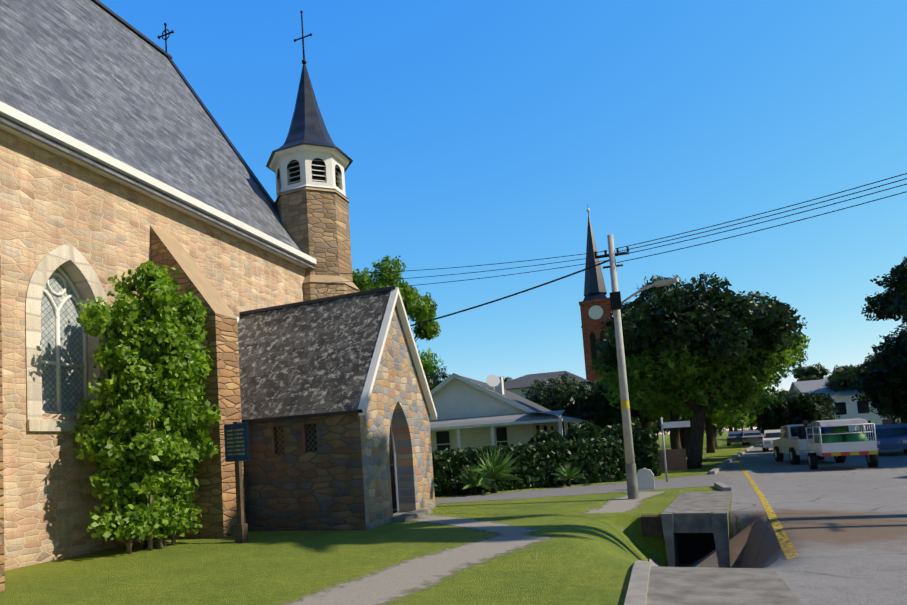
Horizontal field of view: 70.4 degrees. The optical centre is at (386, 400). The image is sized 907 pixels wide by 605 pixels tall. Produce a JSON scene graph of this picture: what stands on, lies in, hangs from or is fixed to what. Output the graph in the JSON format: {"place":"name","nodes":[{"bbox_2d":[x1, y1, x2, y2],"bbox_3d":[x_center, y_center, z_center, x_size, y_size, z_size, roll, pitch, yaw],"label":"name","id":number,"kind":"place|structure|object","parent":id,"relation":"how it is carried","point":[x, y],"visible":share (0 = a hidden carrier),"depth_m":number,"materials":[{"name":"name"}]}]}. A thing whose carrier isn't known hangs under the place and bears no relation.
{"place":"outdoors","nodes":[
{"label":"outdoors","id":0,"kind":"place"},
{"bbox_2d":[0,421,900,604],"bbox_3d":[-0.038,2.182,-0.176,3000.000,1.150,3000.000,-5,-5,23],"label":"ground","id":1,"kind":"structure","parent":0,"point":[586,558],"depth_m":9.70,"materials":[{"name":"green plant"}]},
{"bbox_2d":[0,225,245,591],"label":"buttresses","id":2,"kind":"structure","parent":1,"relation":"on","point":[214,499],"depth_m":13.45,"materials":[{"name":"stone"}]},
{"bbox_2d":[69,261,221,553],"bbox_3d":[-4.572,0.057,12.633,2.469,5.617,3.594,-5,-5,23],"label":"shrub","id":3,"kind":"object","parent":1,"relation":"on","point":[140,434],"visible":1,"depth_m":11.84,"materials":[{"name":"green plant"}]},
{"bbox_2d":[0,129,307,569],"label":"nave walls","id":4,"kind":"structure","parent":1,"relation":"on","point":[51,201],"depth_m":12.05,"materials":[{"name":"beige stone"}]},
{"bbox_2d":[41,267,87,411],"bbox_3d":[-8.269,-1.425,7.762,0.090,2.893,11.201,-5,-5,23],"label":"tracery window","id":5,"kind":"structure","parent":4,"relation":"attached to","point":[76,298],"depth_m":12.34,"materials":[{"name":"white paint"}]},
{"bbox_2d":[25,243,111,431],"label":"window surrounds","id":6,"kind":"object","parent":4,"relation":"attached to","point":[50,263],"visible":0.77,"depth_m":11.44,"materials":[{"name":"beige stone"}]},
{"bbox_2d":[0,0,314,268],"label":"church roof","id":7,"kind":"structure","parent":4,"relation":"on","point":[92,74],"depth_m":16.57,"materials":[{"name":"grey stone"}]},
{"bbox_2d":[91,0,277,212],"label":"nave roof coping","id":8,"kind":"object","parent":7,"relation":"on","point":[169,58],"visible":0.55,"depth_m":22.48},
{"bbox_2d":[157,23,173,51],"bbox_3d":[-8.256,-13.521,23.899,0.780,1.310,0.104,-5,-5,23],"label":"gable cross","id":9,"kind":"object","parent":8,"relation":"on","point":[166,34],"visible":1,"depth_m":23.88,"materials":[{"name":"black metal"}]},
{"bbox_2d":[0,101,316,268],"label":"gutter","id":10,"kind":"object","parent":4,"relation":"attached to","point":[37,126],"visible":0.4,"depth_m":13.58,"materials":[{"name":"white metal"}]},
{"bbox_2d":[224,422,248,542],"bbox_3d":[-2.847,1.579,12.389,0.774,2.330,0.211,-6,-5,34],"label":"sign","id":11,"kind":"object","parent":1,"relation":"on","point":[236,439],"visible":1,"depth_m":12.34,"materials":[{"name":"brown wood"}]},
{"bbox_2d":[275,186,359,300],"bbox_3d":[-2.272,-1.737,21.546,2.794,10.280,2.794,-5,-5,23],"label":"tower stone","id":12,"kind":"object","parent":1,"relation":"on","point":[315,222],"visible":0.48,"depth_m":20.77,"materials":[{"name":"beige stone"}]},
{"bbox_2d":[269,144,349,202],"bbox_3d":[-2.616,-7.529,21.997,2.607,1.360,2.607,-5,-5,23],"label":"belfry","id":13,"kind":"object","parent":12,"relation":"on","point":[306,168],"visible":0.79,"depth_m":21.11,"materials":[{"name":"white paint"}]},
{"bbox_2d":[266,64,352,172],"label":"spire roof","id":14,"kind":"structure","parent":13,"relation":"on","point":[307,126],"depth_m":21.64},
{"bbox_2d":[294,10,311,63],"bbox_3d":[-2.923,-12.694,22.399,0.760,2.100,0.171,-5,-5,23],"label":"cross","id":15,"kind":"object","parent":14,"relation":"on","point":[302,38],"visible":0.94,"depth_m":22.37,"materials":[{"name":"black metal"}]},
{"bbox_2d":[236,306,434,530],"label":"porch walls","id":16,"kind":"structure","parent":1,"relation":"on","point":[326,473],"depth_m":13.93,"materials":[{"name":"beige stone"}]},
{"bbox_2d":[238,286,429,422],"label":"porch roof","id":17,"kind":"structure","parent":16,"relation":"on","point":[308,358],"depth_m":14.92,"materials":[{"name":"grey stone"}]},
{"bbox_2d":[358,287,436,419],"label":"porch bargeboards","id":18,"kind":"object","parent":17,"relation":"attached to","point":[395,298],"visible":0.93,"depth_m":15.11,"materials":[{"name":"white wood"}]},
{"bbox_2d":[389,420,398,513],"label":"door","id":19,"kind":"structure","parent":16,"relation":"in","point":[394,486],"depth_m":15.11,"materials":[{"name":"wood"}]},
{"bbox_2d":[352,255,418,307],"bbox_3d":[-0.860,-1.261,29.145,4.518,10.578,5.444,-5,-5,23],"label":"tree","id":20,"kind":"object","parent":1,"relation":"on","point":[384,269],"visible":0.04,"depth_m":28.86,"materials":[{"name":"green plant"}]},
{"bbox_2d":[404,284,443,374],"bbox_3d":[0.972,-0.996,31.281,3.814,10.177,3.774,-5,-5,23],"label":"tree","id":21,"kind":"object","parent":1,"relation":"on","point":[418,309],"visible":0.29,"depth_m":31.06,"materials":[{"name":"green plant"}]},
{"bbox_2d":[423,366,449,390],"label":"tree","id":22,"kind":"object","parent":1,"relation":"on","point":[433,381],"visible":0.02,"depth_m":65.69,"materials":[{"name":"green plant"}]},
{"bbox_2d":[409,515,538,534],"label":"footpath","id":23,"kind":"structure","parent":1,"relation":"on","point":[496,528],"depth_m":12.81,"materials":[{"name":"grey concrete"}]},
{"bbox_2d":[432,420,660,496],"bbox_3d":[5.699,1.925,22.355,11.080,2.387,3.175,-1,-5,-26],"label":"hedge row","id":24,"kind":"object","parent":1,"relation":"on","point":[586,452],"visible":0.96,"depth_m":22.12,"materials":[{"name":"green plant"}]},
{"bbox_2d":[521,372,633,436],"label":"dark tree","id":25,"kind":"object","parent":1,"relation":"on","point":[578,400],"visible":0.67,"depth_m":48.65,"materials":[{"name":"green plant"}]},
{"bbox_2d":[579,209,612,387],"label":"clock tower","id":26,"kind":"structure","parent":1,"relation":"on","point":[595,307],"depth_m":103.85,"materials":[{"name":"red brick"}]},
{"bbox_2d":[594,416,634,428],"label":"dark tree","id":27,"kind":"object","parent":1,"relation":"on","point":[632,424],"visible":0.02,"depth_m":58.82,"materials":[{"name":"green plant"}]},
{"bbox_2d":[604,379,668,428],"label":"dark tree","id":28,"kind":"object","parent":1,"relation":"on","point":[644,421],"depth_m":53.64,"materials":[{"name":"green plant"}]},
{"bbox_2d":[590,274,692,448],"bbox_3d":[15.938,-1.771,35.544,7.752,10.654,8.831,-2,-5,-14],"label":"tree","id":29,"kind":"object","parent":1,"relation":"on","point":[672,409],"visible":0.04,"depth_m":35.48,"materials":[{"name":"green plant"}]},
{"bbox_2d":[637,468,654,489],"bbox_3d":[7.660,2.317,18.861,0.480,0.620,0.180,-5,-5,23],"label":"marker stone","id":30,"kind":"object","parent":1,"relation":"on","point":[645,478],"visible":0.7,"depth_m":18.77,"materials":[{"name":"white stone"}]},
{"bbox_2d":[641,515,662,536],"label":"culvert soil bank","id":31,"kind":"structure","parent":1,"relation":"on","point":[651,525],"depth_m":12.70,"materials":[{"name":"brown soil"}]},
{"bbox_2d":[631,400,686,456],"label":"tree","id":32,"kind":"object","parent":1,"relation":"on","point":[639,407],"depth_m":41.50,"materials":[{"name":"green plant"}]},
{"bbox_2d":[658,449,686,470],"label":"brick wall","id":33,"kind":"structure","parent":1,"relation":"on","point":[676,459],"depth_m":27.66,"materials":[{"name":"brick"}]},
{"bbox_2d":[614,386,742,456],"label":"tree","id":34,"kind":"object","parent":1,"relation":"on","point":[687,430],"depth_m":40.36,"materials":[{"name":"green plant"}]},
{"bbox_2d":[653,415,721,427],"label":"tree","id":35,"kind":"object","parent":1,"relation":"on","point":[692,420],"depth_m":53.19,"materials":[{"name":"green plant"}]},
{"bbox_2d":[594,272,810,468],"bbox_3d":[13.825,-1.117,28.184,8.621,8.398,8.870,-5,-5,23],"label":"tree","id":36,"kind":"object","parent":1,"relation":"on","point":[701,352],"visible":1,"depth_m":26.26,"materials":[{"name":"green plant"}]},
{"bbox_2d":[502,376,904,438],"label":"distant treeline","id":37,"kind":"object","parent":1,"relation":"on","point":[653,427],"depth_m":145.29,"materials":[{"name":"green plant"}]},
{"bbox_2d":[646,566,802,604],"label":"concrete slab","id":38,"kind":"structure","parent":1,"relation":"on","point":[708,586],"depth_m":6.53,"materials":[{"name":"concrete"}]},
{"bbox_2d":[624,557,660,604],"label":"kerb","id":39,"kind":"structure","parent":38,"relation":"on","point":[637,592],"depth_m":6.70,"materials":[{"name":"concrete"}]},
{"bbox_2d":[705,397,748,452],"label":"tree","id":40,"kind":"object","parent":1,"relation":"on","point":[710,444],"depth_m":46.14,"materials":[{"name":"green plant"}]},
{"bbox_2d":[713,405,751,446],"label":"tree","id":41,"kind":"object","parent":1,"relation":"on","point":[715,439],"depth_m":61.01,"materials":[{"name":"green plant"}]},
{"bbox_2d":[716,397,758,430],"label":"tree","id":42,"kind":"object","parent":1,"relation":"on","point":[738,424],"visible":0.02,"depth_m":80.08,"materials":[{"name":"green plant"}]},
{"bbox_2d":[719,417,756,430],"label":"tree","id":43,"kind":"object","parent":1,"relation":"on","point":[750,425],"depth_m":94.80,"materials":[{"name":"green plant"}]},
{"bbox_2d":[727,431,749,445],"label":"car","id":44,"kind":"object","parent":1,"relation":"on","point":[734,437],"visible":0.69,"depth_m":62.57,"materials":[{"name":"blue metal"}]},
{"bbox_2d":[742,430,763,445],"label":"car","id":45,"kind":"object","parent":1,"relation":"on","point":[752,436],"visible":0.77,"depth_m":60.72,"materials":[{"name":"silver metal"}]},
{"bbox_2d":[752,390,839,434],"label":"tree","id":46,"kind":"object","parent":1,"relation":"on","point":[797,408],"visible":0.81,"depth_m":54.35,"materials":[{"name":"green plant"}]},
{"bbox_2d":[792,362,859,381],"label":"tree","id":47,"kind":"object","parent":1,"relation":"on","point":[809,373],"visible":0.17,"depth_m":93.66,"materials":[{"name":"green plant"}]},
{"bbox_2d":[788,379,897,431],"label":"building","id":48,"kind":"structure","parent":1,"relation":"on","point":[848,408],"depth_m":61.41,"materials":[{"name":"white paint"}]},
{"bbox_2d":[824,359,898,423],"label":"tree","id":49,"kind":"object","parent":1,"relation":"on","point":[836,384],"visible":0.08,"depth_m":62.83,"materials":[{"name":"green plant"}]},
{"bbox_2d":[848,353,904,419],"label":"tree","id":50,"kind":"object","parent":1,"relation":"on","point":[859,376],"depth_m":50.12,"materials":[{"name":"green plant"}]},
{"bbox_2d":[851,329,906,423],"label":"tree","id":51,"kind":"object","parent":1,"relation":"on","point":[884,384],"visible":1,"depth_m":32.16,"materials":[{"name":"green plant"}]},
{"bbox_2d":[861,256,906,348],"bbox_3d":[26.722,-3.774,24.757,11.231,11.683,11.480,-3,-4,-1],"label":"shade tree","id":52,"kind":"object","parent":1,"relation":"on","point":[896,279],"visible":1,"depth_m":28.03,"materials":[{"name":"green plant"}]},
{"bbox_2d":[283,492,664,604],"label":"gravel path","id":53,"kind":"structure","parent":0,"point":[386,585],"depth_m":8.38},
{"bbox_2d":[594,234,678,498],"bbox_3d":[6.504,-0.961,16.071,1.955,6.850,0.373,-6,-5,33],"label":"utility pole","id":54,"kind":"object","parent":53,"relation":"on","point":[616,303],"visible":0.94,"depth_m":16.30,"materials":[{"name":"grey metal"}]},
{"bbox_2d":[331,173,906,326],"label":"overhead wires","id":55,"kind":"object","parent":54,"relation":"attached to","point":[605,261],"visible":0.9,"depth_m":16.04,"materials":[{"name":"black metal"}]},
{"bbox_2d":[99,0,906,434],"label":"sky","id":56,"kind":"structure","parent":0,"point":[473,132],"materials":[{"name":"blue"}]},
{"bbox_2d":[430,373,584,450],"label":"house","id":57,"kind":"structure","parent":0,"point":[473,413],"depth_m":36.63,"materials":[{"name":"white paint"}]},
{"bbox_2d":[504,371,594,399],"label":"house roof","id":58,"kind":"structure","parent":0,"point":[517,385],"depth_m":61.98,"materials":[{"name":"grey metal"}]},
{"bbox_2d":[435,474,734,503],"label":"lane pavement","id":59,"kind":"structure","parent":0,"point":[695,481],"depth_m":19.76,"materials":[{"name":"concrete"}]},
{"bbox_2d":[660,417,689,481],"bbox_3d":[9.735,1.616,21.306,0.880,2.150,0.630,-5,-5,23],"label":"street name sign","id":60,"kind":"object","parent":59,"relation":"on","point":[676,424],"visible":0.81,"depth_m":21.14,"materials":[{"name":"white metal"}]},
{"bbox_2d":[685,442,906,604],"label":"road","id":61,"kind":"structure","parent":0,"point":[844,525],"depth_m":11.11,"materials":[{"name":"grey asphalt"}]},
{"bbox_2d":[660,491,731,567],"bbox_3d":[7.124,2.893,14.330,1.164,1.235,5.290,-6,-5,29],"label":"culvert box","id":62,"kind":"object","parent":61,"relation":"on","point":[694,512],"visible":0.69,"depth_m":12.47,"materials":[{"name":"concrete"}]},
{"bbox_2d":[677,533,715,563],"bbox_3d":[6.340,2.865,12.979,0.725,0.975,0.050,-5,-5,23],"label":"culvert opening","id":63,"kind":"object","parent":62,"relation":"attached to","point":[693,547],"visible":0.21,"depth_m":12.98,"materials":[{"name":"black"}]},
{"bbox_2d":[709,442,760,490],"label":"kerb","id":64,"kind":"structure","parent":61,"relation":"on","point":[721,486],"depth_m":25.80,"materials":[{"name":"concrete"}]},
{"bbox_2d":[736,460,798,558],"bbox_3d":[11.616,2.549,20.405,0.186,0.089,28.064,-6,-5,27],"label":"yellow line","id":65,"kind":"object","parent":61,"relation":"on","point":[779,527],"visible":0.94,"depth_m":10.90,"materials":[{"name":"yellow paint"}]},
{"bbox_2d":[762,429,780,451],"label":"white car","id":66,"kind":"object","parent":61,"relation":"on","point":[770,436],"visible":0.46,"depth_m":42.18,"materials":[{"name":"white metal"}]},
{"bbox_2d":[773,419,845,463],"bbox_3d":[18.270,1.771,27.736,1.850,1.811,5.120,-5,-5,20],"label":"pickup truck","id":67,"kind":"object","parent":61,"relation":"on","point":[792,441],"visible":0.62,"depth_m":26.64,"materials":[{"name":"white metal"}]},
{"bbox_2d":[805,418,878,468],"bbox_3d":[16.488,1.581,23.422,2.015,1.732,4.047,-5,-5,23],"label":"cage trailer","id":68,"kind":"object","parent":61,"relation":"on","point":[839,439],"visible":1,"depth_m":21.94,"materials":[{"name":"white metal"}]},
{"bbox_2d":[863,423,906,451],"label":"car","id":69,"kind":"object","parent":61,"relation":"on","point":[890,436],"visible":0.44,"depth_m":29.18,"materials":[{"name":"blue metal"}]}
]}

